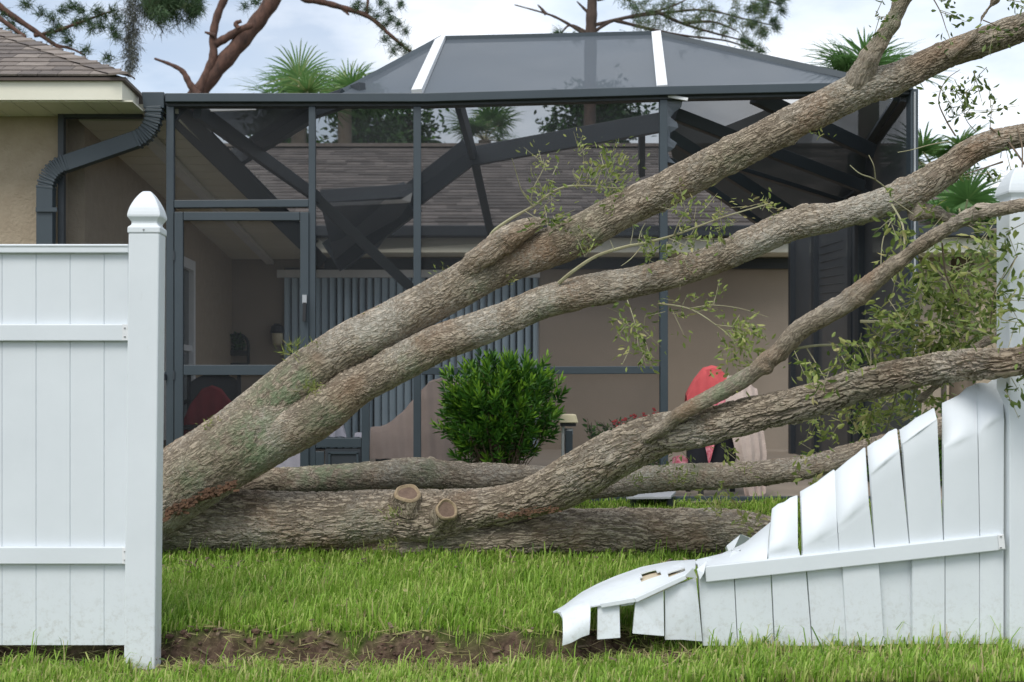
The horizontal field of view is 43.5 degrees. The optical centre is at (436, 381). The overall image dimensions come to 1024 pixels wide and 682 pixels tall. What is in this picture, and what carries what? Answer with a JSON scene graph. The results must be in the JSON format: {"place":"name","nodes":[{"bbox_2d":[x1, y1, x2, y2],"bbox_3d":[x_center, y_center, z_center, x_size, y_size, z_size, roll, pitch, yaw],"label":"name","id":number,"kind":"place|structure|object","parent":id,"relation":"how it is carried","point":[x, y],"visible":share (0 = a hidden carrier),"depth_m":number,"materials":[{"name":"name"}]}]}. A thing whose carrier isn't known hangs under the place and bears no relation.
{"place":"outdoors","nodes":[
{"label":"outdoors","id":0,"kind":"place"},
{"bbox_2d":[0,501,1023,681],"bbox_3d":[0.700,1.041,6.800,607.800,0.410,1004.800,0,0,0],"label":"ground","id":1,"kind":"structure","parent":0,"point":[215,643],"depth_m":5.47,"materials":[{"name":"soil"}]},
{"bbox_2d":[0,191,166,670],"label":"vinyl fence","id":2,"kind":"object","parent":1,"relation":"on","point":[82,328],"visible":0.97,"depth_m":5.33,"materials":[{"name":"white plastic"}]},
{"bbox_2d":[0,0,209,82],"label":"pine tree","id":3,"kind":"object","parent":1,"relation":"on","point":[151,10],"visible":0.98,"depth_m":19.98,"materials":[{"name":"green plant"}]},
{"bbox_2d":[154,0,411,110],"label":"pine tree","id":4,"kind":"object","parent":1,"relation":"on","point":[217,66],"visible":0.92,"depth_m":23.89,"materials":[{"name":"brown plant"}]},
{"bbox_2d":[247,127,326,142],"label":"leafy tree","id":5,"kind":"object","parent":1,"relation":"on","point":[288,140],"visible":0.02,"depth_m":27.72,"materials":[{"name":"green plant"}]},
{"bbox_2d":[231,37,368,142],"bbox_3d":[-2.351,-2.513,21.897,2.795,6.766,2.012,0,0,0],"label":"palm tree","id":6,"kind":"object","parent":1,"relation":"on","point":[297,77],"visible":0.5,"depth_m":21.97,"materials":[{"name":"green plant"}]},
{"bbox_2d":[306,73,412,142],"bbox_3d":[-1.599,-2.817,26.919,2.554,7.374,2.199,0,0,-17],"label":"leafy tree","id":7,"kind":"object","parent":1,"relation":"on","point":[373,134],"visible":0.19,"depth_m":26.72,"materials":[{"name":"green plant"}]},
{"bbox_2d":[322,59,403,142],"bbox_3d":[-1.762,-2.651,23.904,2.642,7.041,1.684,0,0,0],"label":"palm tree","id":8,"kind":"object","parent":1,"relation":"on","point":[345,132],"visible":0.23,"depth_m":23.89,"materials":[{"name":"green plant"}]},
{"bbox_2d":[377,108,450,142],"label":"leafy tree","id":9,"kind":"object","parent":1,"relation":"on","point":[406,119],"visible":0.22,"depth_m":28.78,"materials":[{"name":"green plant"}]},
{"bbox_2d":[156,549,722,674],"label":"bark chips","id":10,"kind":"object","parent":1,"relation":"on","point":[320,634],"visible":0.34,"depth_m":5.47,"materials":[{"name":"brown wood"}]},
{"bbox_2d":[0,627,895,681],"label":"soil clods","id":11,"kind":"object","parent":1,"relation":"on","point":[184,632],"visible":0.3,"depth_m":5.45,"materials":[{"name":"brown soil"}]},
{"bbox_2d":[0,601,930,681],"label":"straw","id":12,"kind":"object","parent":1,"relation":"on","point":[179,663],"visible":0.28,"depth_m":5.39,"materials":[{"name":"brown plant"}]},
{"bbox_2d":[443,106,525,142],"bbox_3d":[1.024,-2.457,25.898,1.930,6.655,1.938,0,0,0],"label":"palm tree","id":13,"kind":"object","parent":1,"relation":"on","point":[488,118],"visible":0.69,"depth_m":25.76,"materials":[{"name":"green plant"}]},
{"bbox_2d":[430,344,570,464],"bbox_3d":[0.419,0.309,8.568,0.852,1.179,0.830,0,0,-40],"label":"shrub","id":14,"kind":"object","parent":1,"relation":"on","point":[503,404],"visible":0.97,"depth_m":8.39,"materials":[{"name":"green plant"}]},
{"bbox_2d":[0,491,1023,681],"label":"grass","id":15,"kind":"structure","parent":1,"relation":"on","point":[538,594],"depth_m":5.58,"materials":[{"name":"green plant"}]},
{"bbox_2d":[725,534,749,550],"bbox_3d":[1.436,0.773,6.081,0.126,0.129,0.274,0,0,11],"label":"vinyl fragment","id":16,"kind":"object","parent":15,"relation":"on","point":[740,539],"visible":0.39,"depth_m":5.97,"materials":[{"name":"white plastic"}]},
{"bbox_2d":[114,544,943,672],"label":"leaf litter","id":17,"kind":"object","parent":1,"relation":"on","point":[528,630],"visible":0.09,"depth_m":5.80,"materials":[{"name":"brown plant"}]},
{"bbox_2d":[557,414,577,455],"bbox_3d":[0.906,0.525,8.865,0.133,0.605,0.130,0,0,0],"label":"bollard light","id":18,"kind":"object","parent":1,"relation":"on","point":[567,436],"visible":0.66,"depth_m":8.84,"materials":[{"name":"beige plastic"}]},
{"bbox_2d":[162,0,1023,555],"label":"fallen tree","id":19,"kind":"object","parent":1,"relation":"on","point":[226,482],"visible":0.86,"depth_m":6.92,"materials":[{"name":"brown plant"}]},
{"bbox_2d":[534,102,658,142],"bbox_3d":[3.421,-3.005,28.050,2.792,7.750,2.623,0,0,34],"label":"leafy tree","id":20,"kind":"object","parent":1,"relation":"on","point":[610,112],"visible":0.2,"depth_m":27.72,"materials":[{"name":"green plant"}]},
{"bbox_2d":[626,491,675,506],"bbox_3d":[1.488,0.813,8.875,0.383,0.090,0.250,0,0,0],"label":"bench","id":21,"kind":"object","parent":1,"relation":"on","point":[668,496],"visible":0.74,"depth_m":8.82,"materials":[{"name":"stone"}]},
{"bbox_2d":[515,0,790,125],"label":"pine tree","id":22,"kind":"object","parent":1,"relation":"on","point":[669,14],"visible":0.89,"depth_m":24.89,"materials":[{"name":"green plant"}]},
{"bbox_2d":[553,167,1023,650],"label":"broken fence","id":23,"kind":"object","parent":1,"relation":"on","point":[955,563],"visible":0.93,"depth_m":5.32,"materials":[{"name":"white plastic"}]},
{"bbox_2d":[798,28,967,88],"bbox_3d":[5.795,-1.961,16.945,2.195,5.662,1.795,0,0,0],"label":"palm tree","id":24,"kind":"object","parent":1,"relation":"on","point":[842,61],"visible":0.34,"depth_m":16.80,"materials":[{"name":"green plant"}]},
{"bbox_2d":[847,403,941,485],"bbox_3d":[4.361,0.597,10.489,2.041,0.995,1.358,0,0,0],"label":"bush","id":25,"kind":"object","parent":1,"relation":"on","point":[939,449],"visible":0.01,"depth_m":10.36,"materials":[{"name":"green plant"}]},
{"bbox_2d":[920,166,1002,399],"bbox_3d":[6.579,-0.896,15.957,1.840,3.531,1.689,0,0,0],"label":"palm tree","id":26,"kind":"object","parent":1,"relation":"on","point":[962,196],"visible":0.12,"depth_m":15.82,"materials":[{"name":"green plant"}]},
{"bbox_2d":[918,122,1006,416],"bbox_3d":[6.993,-1.398,18.044,2.374,4.537,2.281,0,0,0],"label":"palm tree","id":27,"kind":"object","parent":1,"relation":"on","point":[934,151],"visible":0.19,"depth_m":17.62,"materials":[{"name":"green plant"}]},
{"bbox_2d":[945,257,996,399],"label":"neighbour house","id":28,"kind":"structure","parent":1,"relation":"on","point":[990,279],"depth_m":26.00,"materials":[{"name":"beige paint"}]},
{"bbox_2d":[0,0,1023,197],"label":"sky","id":29,"kind":"structure","parent":0,"point":[340,35],"materials":[{"name":"white"}]},
{"bbox_2d":[316,449,941,502],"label":"patio","id":30,"kind":"structure","parent":0,"point":[545,457],"depth_m":10.69,"materials":[{"name":"beige concrete"}]},
{"bbox_2d":[184,375,240,429],"bbox_3d":[-2.128,0.380,12.042,0.560,0.922,0.566,0,0,0],"label":"patio chair","id":31,"kind":"object","parent":30,"relation":"on","point":[229,386],"visible":0.17,"depth_m":12.26,"materials":[{"name":"black plastic"}]},
{"bbox_2d":[184,385,231,434],"bbox_3d":[-2.118,0.416,12.037,0.563,0.771,0.142,0,0,0],"label":"chair cover","id":32,"kind":"object","parent":31,"relation":"on","point":[208,402],"visible":0.24,"depth_m":12.00,"materials":[{"name":"red fabric"}]},
{"bbox_2d":[327,437,361,461],"bbox_3d":[-0.787,0.632,9.550,0.483,0.415,0.500,0,0,0],"label":"side table","id":33,"kind":"object","parent":30,"relation":"on","point":[350,437],"depth_m":9.79,"materials":[{"name":"metal"}]},
{"bbox_2d":[274,453,299,467],"bbox_3d":[-1.190,0.592,9.639,0.384,0.254,0.138,0,0,0],"label":"towel","id":34,"kind":"object","parent":33,"relation":"hanging from","point":[293,461],"visible":0.12,"depth_m":9.63,"materials":[{"name":"white fabric"}]},
{"bbox_2d":[329,425,346,436],"bbox_3d":[-0.756,0.320,9.500,0.176,0.177,0.220,0,0,0],"label":"folded cloth","id":35,"kind":"object","parent":33,"relation":"on","point":[340,431],"visible":0.3,"depth_m":9.45,"materials":[{"name":"grey fabric"}]},
{"bbox_2d":[354,432,361,436],"bbox_3d":[-0.578,0.392,9.484,0.063,0.033,0.136,0,0,0],"label":"folded cloth","id":36,"kind":"object","parent":33,"relation":"on","point":[358,434],"visible":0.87,"depth_m":9.46,"materials":[{"name":"grey fabric"}]},
{"bbox_2d":[370,377,466,460],"bbox_3d":[-0.137,0.439,9.944,0.732,0.968,0.911,0,0,0],"label":"lounge chair","id":37,"kind":"object","parent":30,"relation":"on","point":[393,438],"visible":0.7,"depth_m":9.56,"materials":[{"name":"tan fabric"}]},
{"bbox_2d":[58,30,917,500],"bbox_3d":[0.855,-1.009,12.158,6.115,3.736,7.185,0,0,8],"label":"pool cage","id":38,"kind":"object","parent":30,"relation":"on","point":[704,94],"visible":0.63,"depth_m":9.86,"materials":[{"name":"grey metal"}]},
{"bbox_2d":[173,212,308,466],"bbox_3d":[-1.376,-0.183,8.994,0.949,2.025,0.082,0,0,0],"label":"screen door","id":39,"kind":"structure","parent":38,"relation":"in","point":[180,369],"depth_m":9.00,"materials":[{"name":"grey metal"}]},
{"bbox_2d":[315,402,369,465],"bbox_3d":[-0.690,0.366,9.034,0.427,0.834,0.052,0,0,0],"label":"pet door","id":40,"kind":"structure","parent":38,"relation":"in","point":[332,456],"depth_m":9.01,"materials":[{"name":"grey metal"}]},
{"bbox_2d":[0,28,996,448],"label":"house","id":41,"kind":"structure","parent":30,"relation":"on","point":[242,278],"depth_m":15.95,"materials":[{"name":"beige paint"}]},
{"bbox_2d":[36,92,165,243],"bbox_3d":[-2.359,-0.607,9.032,0.887,2.856,0.216,0,0,0],"label":"downspout","id":42,"kind":"object","parent":41,"relation":"attached to","point":[154,107],"visible":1,"depth_m":8.95,"materials":[{"name":"grey metal"}]},
{"bbox_2d":[163,250,195,439],"bbox_3d":[-2.514,-0.345,12.500,0.089,1.770,1.200,0,0,0],"label":"window","id":43,"kind":"structure","parent":41,"relation":"in","point":[189,265],"depth_m":12.93,"materials":[{"name":"white glass"}]},
{"bbox_2d":[230,332,249,364],"bbox_3d":[-2.481,-0.419,15.902,0.288,0.424,0.221,0,0,-25],"label":"wall planter","id":44,"kind":"object","parent":41,"relation":"attached to","point":[238,340],"visible":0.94,"depth_m":15.88,"materials":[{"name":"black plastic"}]},
{"bbox_2d":[270,324,283,345],"bbox_3d":[-1.980,-0.589,15.896,0.170,0.273,0.203,0,0,0],"label":"wall lamp","id":45,"kind":"object","parent":41,"relation":"attached to","point":[277,331],"visible":0.98,"depth_m":15.82,"materials":[{"name":"beige glass"}]},
{"bbox_2d":[285,268,532,448],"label":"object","id":46,"kind":"structure","parent":41,"relation":"in","point":[426,376],"depth_m":16.12,"materials":[{"name":"grey metal"}]},
{"bbox_2d":[582,408,671,465],"bbox_3d":[1.426,0.500,9.414,0.757,0.629,0.396,0,0,0],"label":"flowering plant","id":47,"kind":"object","parent":30,"relation":"on","point":[592,430],"visible":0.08,"depth_m":9.33,"materials":[{"name":"green plant"}]},
{"bbox_2d":[672,455,687,463],"bbox_3d":[1.781,0.580,9.362,0.122,0.092,0.088,0,0,0],"label":"towel","id":48,"kind":"object","parent":30,"relation":"on","point":[684,459],"visible":0.54,"depth_m":9.37,"materials":[{"name":"fabric"}]},
{"bbox_2d":[685,438,734,495],"bbox_3d":[2.095,0.470,9.592,0.400,0.742,0.566,0,0,0],"label":"patio chair","id":49,"kind":"object","parent":30,"relation":"on","point":[702,491],"visible":0.12,"depth_m":9.78,"materials":[{"name":"black plastic"}]},
{"bbox_2d":[685,365,726,401],"bbox_3d":[2.064,0.104,9.618,0.394,0.461,0.136,0,0,0],"label":"towel","id":50,"kind":"object","parent":49,"relation":"hanging from","point":[702,381],"visible":0.2,"depth_m":9.58,"materials":[{"name":"red fabric"}]},
{"bbox_2d":[687,439,735,462],"bbox_3d":[2.018,0.508,9.324,0.378,0.228,0.066,0,0,0],"label":"seat cover","id":51,"kind":"object","parent":49,"relation":"on","point":[699,455],"visible":0.37,"depth_m":9.31,"materials":[{"name":"black fabric"}]},
{"bbox_2d":[705,400,724,462],"bbox_3d":[2.051,0.343,9.375,0.145,0.529,0.336,0,0,35],"label":"towel","id":52,"kind":"object","parent":49,"relation":"hanging from","point":[709,450],"visible":0.08,"depth_m":9.27,"materials":[{"name":"fabric"}]},
{"bbox_2d":[725,375,766,495],"bbox_3d":[2.225,0.397,9.231,0.300,0.894,0.166,0,0,0],"label":"towel","id":53,"kind":"object","parent":49,"relation":"hanging from","point":[751,447],"visible":0.39,"depth_m":9.19,"materials":[{"name":"beige fabric"}]}
]}

